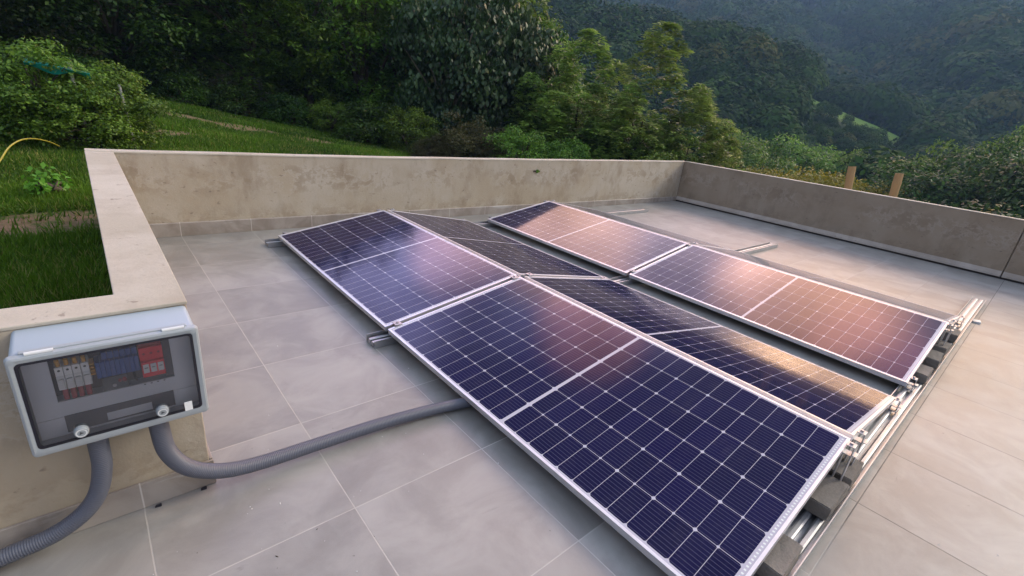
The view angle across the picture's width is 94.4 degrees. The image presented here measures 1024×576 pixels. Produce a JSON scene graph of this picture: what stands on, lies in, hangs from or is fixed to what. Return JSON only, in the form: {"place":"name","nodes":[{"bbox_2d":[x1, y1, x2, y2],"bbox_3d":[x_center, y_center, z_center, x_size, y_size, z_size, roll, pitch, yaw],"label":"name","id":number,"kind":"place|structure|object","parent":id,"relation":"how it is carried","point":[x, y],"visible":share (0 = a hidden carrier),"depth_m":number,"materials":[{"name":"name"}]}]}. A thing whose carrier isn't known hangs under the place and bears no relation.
{"place":"outdoors","nodes":[
{"label":"outdoors","id":0,"kind":"place"},
{"bbox_2d":[0,98,421,308],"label":"grass","id":1,"kind":"structure","parent":0,"point":[30,274],"depth_m":4.48,"materials":[{"name":"green plant"}]},
{"bbox_2d":[0,0,1010,294],"bbox_3d":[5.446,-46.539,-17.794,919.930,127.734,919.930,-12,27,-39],"label":"ground","id":2,"kind":"structure","parent":0,"point":[4,224],"depth_m":14.04,"materials":[{"name":"green plant"}]},
{"bbox_2d":[0,71,54,145],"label":"garden bush","id":3,"kind":"object","parent":2,"relation":"on","point":[18,117],"visible":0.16,"depth_m":5.93,"materials":[{"name":"green plant"}]},
{"bbox_2d":[0,138,59,161],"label":"garden hose","id":4,"kind":"object","parent":2,"relation":"on","point":[6,150],"visible":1,"depth_m":4.15,"materials":[{"name":"yellow rubber"}]},
{"bbox_2d":[0,0,87,76],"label":"tree","id":5,"kind":"object","parent":2,"relation":"on","point":[24,16],"visible":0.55,"depth_m":10.30,"materials":[{"name":"green plant"}]},
{"bbox_2d":[20,162,76,193],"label":"weed","id":6,"kind":"object","parent":2,"relation":"on","point":[38,184],"visible":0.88,"depth_m":4.37,"materials":[{"name":"green plant"}]},
{"bbox_2d":[0,35,113,145],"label":"garden bush","id":7,"kind":"object","parent":2,"relation":"on","point":[7,67],"visible":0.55,"depth_m":5.87,"materials":[{"name":"green plant"}]},
{"bbox_2d":[0,78,143,149],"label":"garden bush","id":8,"kind":"object","parent":2,"relation":"on","point":[111,128],"visible":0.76,"depth_m":6.01,"materials":[{"name":"green plant"}]},
{"bbox_2d":[22,49,127,97],"bbox_3d":[-9.550,-4.672,10.498,1.794,1.073,1.754,6,21,-1],"label":"shrub","id":9,"kind":"object","parent":2,"relation":"on","point":[84,61],"visible":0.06,"depth_m":10.22,"materials":[{"name":"green plant"}]},
{"bbox_2d":[67,63,91,144],"bbox_3d":[-5.657,-2.365,6.218,0.101,1.068,0.038,-3,23,-23],"label":"garden post","id":10,"kind":"object","parent":2,"relation":"on","point":[72,80],"visible":0.35,"depth_m":6.10,"materials":[{"name":"grey"}]},
{"bbox_2d":[23,58,90,78],"bbox_3d":[-5.752,-2.780,6.009,0.600,0.173,0.304,-12,27,-39],"label":"tarp","id":11,"kind":"object","parent":10,"relation":"attached to","point":[39,65],"visible":0.65,"depth_m":5.91,"materials":[{"name":"teal"}]},
{"bbox_2d":[0,151,216,548],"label":"parapet wall","id":12,"kind":"structure","parent":2,"relation":"on","point":[40,494],"depth_m":1.59,"materials":[{"name":"paint"}]},
{"bbox_2d":[3,306,208,456],"bbox_3d":[-1.198,0.270,1.442,0.426,0.334,0.160,-12,27,-39],"label":"electrical box","id":13,"kind":"object","parent":12,"relation":"attached to","point":[77,383],"visible":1,"depth_m":1.41,"materials":[{"name":"plastic"}]},
{"bbox_2d":[39,58,181,149],"bbox_3d":[-5.680,-2.531,6.678,1.689,1.326,1.517,-9,26,-36],"label":"garden bush","id":14,"kind":"object","parent":2,"relation":"on","point":[133,88],"visible":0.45,"depth_m":6.60,"materials":[{"name":"green plant"}]},
{"bbox_2d":[0,0,244,94],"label":"tree","id":15,"kind":"object","parent":2,"relation":"on","point":[115,48],"visible":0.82,"depth_m":11.29,"materials":[{"name":"green plant"}]},
{"bbox_2d":[118,84,135,148],"bbox_3d":[-5.362,-2.365,6.617,0.096,0.870,0.032,-3,23,-23],"label":"garden post","id":16,"kind":"object","parent":2,"relation":"on","point":[120,89],"visible":0.35,"depth_m":6.51,"materials":[{"name":"grey"}]},
{"bbox_2d":[143,70,217,107],"bbox_3d":[-8.249,-4.940,11.826,1.610,0.962,1.573,-1,22,-18],"label":"shrub","id":17,"kind":"object","parent":2,"relation":"on","point":[192,92],"visible":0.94,"depth_m":11.63,"materials":[{"name":"green plant"}]},
{"bbox_2d":[206,81,271,118],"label":"shrub","id":18,"kind":"object","parent":2,"relation":"on","point":[240,106],"visible":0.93,"depth_m":12.22,"materials":[{"name":"green plant"}]},
{"bbox_2d":[168,0,319,113],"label":"tree","id":19,"kind":"object","parent":2,"relation":"on","point":[249,48],"visible":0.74,"depth_m":12.48,"materials":[{"name":"green plant"}]},
{"bbox_2d":[256,92,323,129],"bbox_3d":[-5.881,-4.707,12.698,1.653,0.988,1.615,11,21,11],"label":"shrub","id":20,"kind":"object","parent":2,"relation":"on","point":[288,110],"visible":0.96,"depth_m":12.38,"materials":[{"name":"green plant"}]},
{"bbox_2d":[212,0,385,117],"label":"tree","id":21,"kind":"object","parent":2,"relation":"on","point":[312,87],"visible":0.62,"depth_m":13.26,"materials":[{"name":"green plant"}]},
{"bbox_2d":[305,98,350,135],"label":"shrub","id":22,"kind":"object","parent":2,"relation":"on","point":[322,108],"visible":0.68,"depth_m":12.57,"materials":[{"name":"green plant"}]},
{"bbox_2d":[279,0,431,127],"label":"tree","id":23,"kind":"object","parent":2,"relation":"on","point":[363,89],"visible":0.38,"depth_m":14.06,"materials":[{"name":"green plant"}]},
{"bbox_2d":[331,100,413,146],"bbox_3d":[-3.819,-4.365,12.659,2.211,1.322,2.161,25,27,39],"label":"shrub","id":24,"kind":"object","parent":2,"relation":"on","point":[369,122],"visible":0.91,"depth_m":12.11,"materials":[{"name":"green plant"}]},
{"bbox_2d":[84,148,684,237],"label":"parapet wall","id":25,"kind":"structure","parent":2,"relation":"on","point":[183,193],"depth_m":5.35,"materials":[{"name":"paint"}]},
{"bbox_2d":[380,106,442,153],"bbox_3d":[-2.718,-4.076,12.473,1.829,1.421,1.643,21,25,32],"label":"shrub","id":26,"kind":"object","parent":2,"relation":"on","point":[393,131],"visible":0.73,"depth_m":12.22,"materials":[{"name":"green plant"}]},
{"bbox_2d":[343,0,480,141],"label":"tree","id":27,"kind":"object","parent":2,"relation":"on","point":[382,17],"visible":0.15,"depth_m":14.82,"materials":[{"name":"green plant"}]},
{"bbox_2d":[408,135,450,156],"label":"shrub","id":28,"kind":"object","parent":2,"relation":"on","point":[419,148],"visible":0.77,"depth_m":11.49,"materials":[{"name":"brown plant"}]},
{"bbox_2d":[383,0,523,156],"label":"tree","id":29,"kind":"object","parent":2,"relation":"on","point":[419,31],"visible":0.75,"depth_m":12.95,"materials":[{"name":"green plant"}]},
{"bbox_2d":[427,109,499,157],"bbox_3d":[-1.192,-3.694,12.007,2.207,1.585,2.066,13,22,17],"label":"shrub","id":30,"kind":"object","parent":2,"relation":"on","point":[451,139],"visible":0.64,"depth_m":11.52,"materials":[{"name":"green plant"}]},
{"bbox_2d":[457,125,519,157],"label":"shrub","id":31,"kind":"object","parent":2,"relation":"on","point":[484,152],"visible":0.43,"depth_m":11.44,"materials":[{"name":"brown plant"}]},
{"bbox_2d":[426,0,566,108],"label":"tree","id":32,"kind":"object","parent":2,"relation":"on","point":[543,5],"visible":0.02,"depth_m":17.96,"materials":[{"name":"green plant"}]},
{"bbox_2d":[423,0,570,150],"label":"tree","id":33,"kind":"object","parent":2,"relation":"on","point":[529,55],"visible":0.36,"depth_m":13.82,"materials":[{"name":"green plant"}]},
{"bbox_2d":[481,124,551,158],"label":"shrub","id":34,"kind":"object","parent":2,"relation":"on","point":[520,141],"visible":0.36,"depth_m":11.27,"materials":[{"name":"green plant"}]},
{"bbox_2d":[496,45,596,157],"bbox_3d":[1.392,-4.851,14.343,4.049,4.570,4.193,-2,23,-22],"label":"tree","id":35,"kind":"object","parent":2,"relation":"on","point":[536,75],"visible":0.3,"depth_m":13.82,"materials":[{"name":"green plant"}]},
{"bbox_2d":[506,12,600,139],"bbox_3d":[0.517,-6.744,18.125,5.358,6.416,5.155,16,23,23],"label":"tree","id":36,"kind":"object","parent":2,"relation":"on","point":[577,89],"visible":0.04,"depth_m":16.48,"materials":[{"name":"green plant"}]},
{"bbox_2d":[539,136,592,159],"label":"shrub","id":37,"kind":"object","parent":2,"relation":"on","point":[561,152],"visible":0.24,"depth_m":11.52,"materials":[{"name":"green plant"}]},
{"bbox_2d":[501,28,635,159],"bbox_3d":[1.757,-4.896,13.908,5.213,4.910,4.893,7,21,1],"label":"tree","id":38,"kind":"object","parent":2,"relation":"on","point":[596,89],"visible":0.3,"depth_m":13.12,"materials":[{"name":"green plant"}]},
{"bbox_2d":[123,0,1023,202],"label":"hillside forest","id":39,"kind":"object","parent":2,"relation":"on","point":[759,70],"visible":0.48,"depth_m":98.55,"materials":[{"name":"green plant"}]},
{"bbox_2d":[557,58,656,159],"bbox_3d":[3.282,-4.474,14.621,4.261,4.644,4.114,14,22,19],"label":"tree","id":40,"kind":"object","parent":2,"relation":"on","point":[594,109],"visible":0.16,"depth_m":13.85,"materials":[{"name":"green plant"}]},
{"bbox_2d":[567,82,669,159],"bbox_3d":[2.988,-3.772,13.067,3.074,3.471,3.184,14,22,18],"label":"tree","id":41,"kind":"object","parent":2,"relation":"on","point":[637,154],"visible":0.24,"depth_m":12.34,"materials":[{"name":"green plant"}]},
{"bbox_2d":[570,21,731,167],"bbox_3d":[3.821,-4.391,13.103,5.186,5.320,5.526,11,21,10],"label":"tree","id":42,"kind":"object","parent":2,"relation":"on","point":[677,50],"visible":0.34,"depth_m":12.34,"materials":[{"name":"green plant"}]},
{"bbox_2d":[637,149,679,160],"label":"shrub","id":43,"kind":"object","parent":2,"relation":"on","point":[668,156],"visible":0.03,"depth_m":11.06,"materials":[{"name":"green plant"}]},
{"bbox_2d":[644,83,744,170],"bbox_3d":[5.000,-3.314,12.915,3.774,4.113,3.644,6,21,-2],"label":"tree","id":44,"kind":"object","parent":2,"relation":"on","point":[673,130],"visible":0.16,"depth_m":12.11,"materials":[{"name":"green plant"}]},
{"bbox_2d":[688,137,743,169],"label":"tree","id":45,"kind":"object","parent":2,"relation":"on","point":[725,151],"visible":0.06,"depth_m":11.82,"materials":[{"name":"green plant"}]},
{"bbox_2d":[708,127,802,180],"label":"tree","id":46,"kind":"object","parent":2,"relation":"on","point":[753,153],"visible":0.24,"depth_m":34.49,"materials":[{"name":"green plant"}]},
{"bbox_2d":[733,164,807,180],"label":"bush","id":47,"kind":"object","parent":2,"relation":"on","point":[771,172],"visible":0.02,"depth_m":25.80,"materials":[{"name":"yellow plant"}]},
{"bbox_2d":[754,132,848,180],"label":"tree","id":48,"kind":"object","parent":2,"relation":"on","point":[808,158],"visible":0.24,"depth_m":38.54,"materials":[{"name":"green plant"}]},
{"bbox_2d":[785,165,887,194],"bbox_3d":[15.903,-3.374,26.188,8.851,6.726,7.555,11,21,11],"label":"bush","id":49,"kind":"object","parent":2,"relation":"on","point":[832,180],"visible":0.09,"depth_m":24.90,"materials":[{"name":"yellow plant"}]},
{"bbox_2d":[802,147,873,179],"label":"tree","id":50,"kind":"object","parent":2,"relation":"on","point":[844,156],"visible":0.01,"depth_m":40.78,"materials":[{"name":"green plant"}]},
{"bbox_2d":[676,161,1023,284],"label":"parapet wall","id":51,"kind":"structure","parent":2,"relation":"on","point":[987,244],"depth_m":7.51,"materials":[{"name":"paint"}]},
{"bbox_2d":[844,166,855,189],"bbox_3d":[6.054,-0.940,8.813,0.136,2.551,0.460,-12,27,-39],"label":"wooden post","id":52,"kind":"object","parent":2,"relation":"on","point":[850,176],"visible":0.2,"depth_m":8.49,"materials":[{"name":"wood"}]},
{"bbox_2d":[842,153,904,185],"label":"tree","id":53,"kind":"object","parent":2,"relation":"on","point":[869,160],"visible":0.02,"depth_m":39.64,"materials":[{"name":"green plant"}]},
{"bbox_2d":[859,180,919,199],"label":"bush","id":54,"kind":"object","parent":2,"relation":"on","point":[882,184],"visible":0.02,"depth_m":25.36,"materials":[{"name":"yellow plant"}]},
{"bbox_2d":[889,173,903,196],"bbox_3d":[6.461,-0.725,8.381,0.136,2.542,0.317,-12,27,-39],"label":"wooden post","id":55,"kind":"object","parent":2,"relation":"on","point":[896,184],"visible":0.19,"depth_m":8.02,"materials":[{"name":"wood"}]},
{"bbox_2d":[901,196,929,202],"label":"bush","id":56,"kind":"object","parent":2,"relation":"on","point":[919,199],"depth_m":18.59,"materials":[{"name":"green plant"}]},
{"bbox_2d":[857,145,1019,215],"bbox_3d":[22.108,-3.112,26.255,8.699,9.363,8.658,-14,29,-43],"label":"tree","id":57,"kind":"object","parent":2,"relation":"on","point":[934,187],"visible":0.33,"depth_m":23.80,"materials":[{"name":"green plant"}]},
{"bbox_2d":[891,133,1023,204],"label":"tree","id":58,"kind":"object","parent":2,"relation":"on","point":[929,161],"visible":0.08,"depth_m":31.75,"materials":[{"name":"green plant"}]},
{"bbox_2d":[921,133,1023,217],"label":"tree","id":59,"kind":"object","parent":2,"relation":"on","point":[997,155],"visible":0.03,"depth_m":24.64,"materials":[{"name":"green plant"}]},
{"bbox_2d":[935,198,1023,218],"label":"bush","id":60,"kind":"object","parent":2,"relation":"on","point":[986,205],"visible":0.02,"depth_m":15.00,"materials":[{"name":"green plant"}]},
{"bbox_2d":[937,151,1023,218],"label":"tree","id":61,"kind":"object","parent":2,"relation":"on","point":[1002,188],"visible":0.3,"depth_m":21.38,"materials":[{"name":"green plant"}]},
{"bbox_2d":[967,120,1023,180],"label":"tree","id":62,"kind":"object","parent":2,"relation":"on","point":[1021,134],"visible":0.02,"depth_m":31.35,"materials":[{"name":"green plant"}]},
{"bbox_2d":[0,201,1023,575],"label":"floor","id":63,"kind":"structure","parent":0,"point":[290,355],"depth_m":2.18,"materials":[{"name":"tile"}]},
{"bbox_2d":[0,438,112,567],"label":"conduit","id":64,"kind":"object","parent":63,"relation":"on","point":[89,506],"visible":0.94,"depth_m":1.47,"materials":[{"name":"plastic"}]},
{"bbox_2d":[148,398,471,478],"bbox_3d":[-0.415,0.461,2.216,2.022,0.413,0.148,-9,26,-35],"label":"conduit","id":65,"kind":"object","parent":63,"relation":"on","point":[171,455],"visible":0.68,"depth_m":1.89,"materials":[{"name":"plastic"}]},
{"bbox_2d":[265,208,648,247],"bbox_3d":[0.027,-0.897,6.419,6.170,0.048,0.116,-12,27,-39],"label":"mounting rail","id":66,"kind":"object","parent":63,"relation":"on","point":[276,242],"visible":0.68,"depth_m":6.12,"materials":[{"name":"metal"}]},
{"bbox_2d":[278,210,516,330],"bbox_3d":[-1.094,-0.284,4.073,1.100,0.035,2.210,-22,34,-34],"label":"solar panel","id":67,"kind":"object","parent":66,"relation":"on","point":[384,269],"visible":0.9,"depth_m":3.83,"materials":[{"name":"blue glass"}]},
{"bbox_2d":[387,210,601,278],"bbox_3d":[-0.249,-0.458,4.785,1.100,0.035,2.210,1,19,-43],"label":"solar panel","id":68,"kind":"object","parent":66,"relation":"on","point":[518,259],"visible":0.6,"depth_m":4.56,"materials":[{"name":"blue glass"}]},
{"bbox_2d":[487,201,688,275],"bbox_3d":[0.816,-0.677,5.680,1.100,0.035,2.210,-22,34,-34],"label":"solar panel","id":69,"kind":"object","parent":66,"relation":"on","point":[618,247],"visible":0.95,"depth_m":5.49,"materials":[{"name":"blue glass"}]},
{"bbox_2d":[551,201,730,249],"bbox_3d":[1.661,-0.851,6.391,1.100,0.035,2.210,1,19,-43],"label":"solar panel","id":70,"kind":"object","parent":66,"relation":"on","point":[673,235],"visible":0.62,"depth_m":6.21,"materials":[{"name":"silver glass"}]},
{"bbox_2d":[367,242,777,347],"bbox_3d":[1.455,-0.149,4.904,6.170,0.048,0.116,-12,27,-39],"label":"mounting rail","id":71,"kind":"object","parent":63,"relation":"on","point":[378,339],"visible":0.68,"depth_m":4.51,"materials":[{"name":"metal"}]},
{"bbox_2d":[392,321,402,326],"bbox_3d":[-0.736,0.255,3.038,0.070,0.086,0.052,-12,27,-39],"label":"panel clamp","id":72,"kind":"object","parent":71,"relation":"on","point":[395,323],"visible":0.3,"depth_m":3.02,"materials":[{"name":"metal"}]},
{"bbox_2d":[753,297,985,575],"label":"mounting rail","id":73,"kind":"object","parent":63,"relation":"on","point":[806,530],"visible":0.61,"depth_m":2.52,"materials":[{"name":"metal"}]},
{"bbox_2d":[388,277,850,575],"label":"solar panel","id":74,"kind":"object","parent":73,"relation":"on","point":[668,462],"visible":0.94,"depth_m":2.18,"materials":[{"name":"blue glass"}]},
{"bbox_2d":[524,276,894,440],"bbox_3d":[1.201,0.301,3.247,1.100,0.035,2.210,1,19,-43],"label":"solar panel","id":75,"kind":"object","parent":73,"relation":"on","point":[843,405],"visible":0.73,"depth_m":2.93,"materials":[{"name":"blue glass"}]},
{"bbox_2d":[756,534,802,575],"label":"concrete block","id":76,"kind":"object","parent":73,"relation":"on","point":[782,557],"depth_m":1.67,"materials":[{"name":"grey concrete"}]},
{"bbox_2d":[629,244,948,386],"bbox_3d":[2.265,0.082,4.142,1.100,0.035,2.210,-22,34,-34],"label":"solar panel","id":77,"kind":"object","parent":73,"relation":"on","point":[892,343],"visible":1,"depth_m":3.90,"materials":[{"name":"blue glass"}]},
{"bbox_2d":[693,244,959,323],"bbox_3d":[3.110,-0.092,4.853,1.100,0.035,2.210,1,19,-43],"label":"solar panel","id":78,"kind":"object","parent":73,"relation":"on","point":[907,305],"visible":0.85,"depth_m":4.62,"materials":[{"name":"silver glass"}]},
{"bbox_2d":[803,474,849,520],"bbox_3d":[1.347,0.894,2.033,0.241,0.074,0.099,-11,27,-39],"label":"concrete block","id":79,"kind":"object","parent":73,"relation":"on","point":[826,498],"depth_m":1.99,"materials":[{"name":"grey concrete"}]},
{"bbox_2d":[832,441,858,480],"bbox_3d":[1.456,0.787,2.082,0.070,0.254,0.054,-12,27,-39],"label":"panel clamp","id":80,"kind":"object","parent":73,"relation":"attached to","point":[853,453],"visible":0.62,"depth_m":2.06,"materials":[{"name":"metal"}]},
{"bbox_2d":[828,454,863,489],"bbox_3d":[1.540,0.852,2.194,0.204,0.079,0.094,-12,28,-40],"label":"concrete block","id":81,"kind":"object","parent":73,"relation":"on","point":[852,474],"depth_m":2.15,"materials":[{"name":"grey concrete"}]},
{"bbox_2d":[843,428,868,465],"bbox_3d":[1.576,0.762,2.183,0.070,0.254,0.054,-12,27,-39],"label":"panel clamp","id":82,"kind":"object","parent":73,"relation":"attached to","point":[861,441],"visible":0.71,"depth_m":2.15,"materials":[{"name":"metal"}]},
{"bbox_2d":[888,397,902,412],"bbox_3d":[2.296,0.693,2.828,0.070,0.080,0.054,-12,27,-39],"label":"panel clamp","id":83,"kind":"object","parent":73,"relation":"attached to","point":[893,407],"visible":0.98,"depth_m":2.82,"materials":[{"name":"metal"}]},
{"bbox_2d":[905,376,918,390],"bbox_3d":[2.627,0.623,3.104,0.070,0.086,0.054,-12,27,-39],"label":"panel clamp","id":84,"kind":"object","parent":73,"relation":"attached to","point":[910,388],"visible":0.94,"depth_m":3.10,"materials":[{"name":"metal"}]},
{"bbox_2d":[911,364,933,383],"bbox_3d":[2.823,0.589,3.276,0.206,0.073,0.096,-11,27,-39],"label":"concrete block","id":85,"kind":"object","parent":73,"relation":"on","point":[923,373],"depth_m":3.22,"materials":[{"name":"grey concrete"}]},
{"bbox_2d":[922,349,943,368],"bbox_3d":[3.127,0.526,3.529,0.226,0.075,0.098,-12,28,-40],"label":"concrete block","id":86,"kind":"object","parent":73,"relation":"on","point":[933,359],"depth_m":3.47,"materials":[{"name":"grey concrete"}]},
{"bbox_2d":[932,340,951,356],"bbox_3d":[3.369,0.473,3.732,0.204,0.078,0.099,-11,27,-39],"label":"concrete block","id":87,"kind":"object","parent":73,"relation":"on","point":[944,348],"depth_m":3.68,"materials":[{"name":"grey concrete"}]},
{"bbox_2d":[938,323,953,345],"bbox_3d":[3.365,0.394,3.688,0.070,0.254,0.054,-12,27,-39],"label":"panel clamp","id":88,"kind":"object","parent":73,"relation":"attached to","point":[951,329],"visible":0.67,"depth_m":3.67,"materials":[{"name":"metal"}]},
{"bbox_2d":[941,319,956,341],"bbox_3d":[3.485,0.369,3.789,0.070,0.254,0.054,-12,27,-39],"label":"panel clamp","id":89,"kind":"object","parent":73,"relation":"attached to","point":[955,321],"visible":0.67,"depth_m":3.77,"materials":[{"name":"metal"}]},
{"bbox_2d":[956,316,965,324],"bbox_3d":[4.206,0.300,4.434,0.070,0.080,0.054,-12,27,-39],"label":"panel clamp","id":90,"kind":"object","parent":73,"relation":"attached to","point":[957,322],"visible":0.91,"depth_m":4.43,"materials":[{"name":"metal"}]},
{"bbox_2d":[942,327,960,342],"bbox_3d":[3.748,0.399,4.051,0.214,0.074,0.098,-12,28,-40],"label":"concrete block","id":91,"kind":"object","parent":63,"relation":"on","point":[954,335],"depth_m":3.99,"materials":[{"name":"grey concrete"}]},
{"bbox_2d":[972,319,980,323],"bbox_3d":[4.552,0.327,4.649,0.060,0.021,0.080,21,25,33],"label":"wedge","id":92,"kind":"object","parent":63,"relation":"on","point":[976,321],"visible":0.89,"depth_m":4.62,"materials":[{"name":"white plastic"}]}
]}

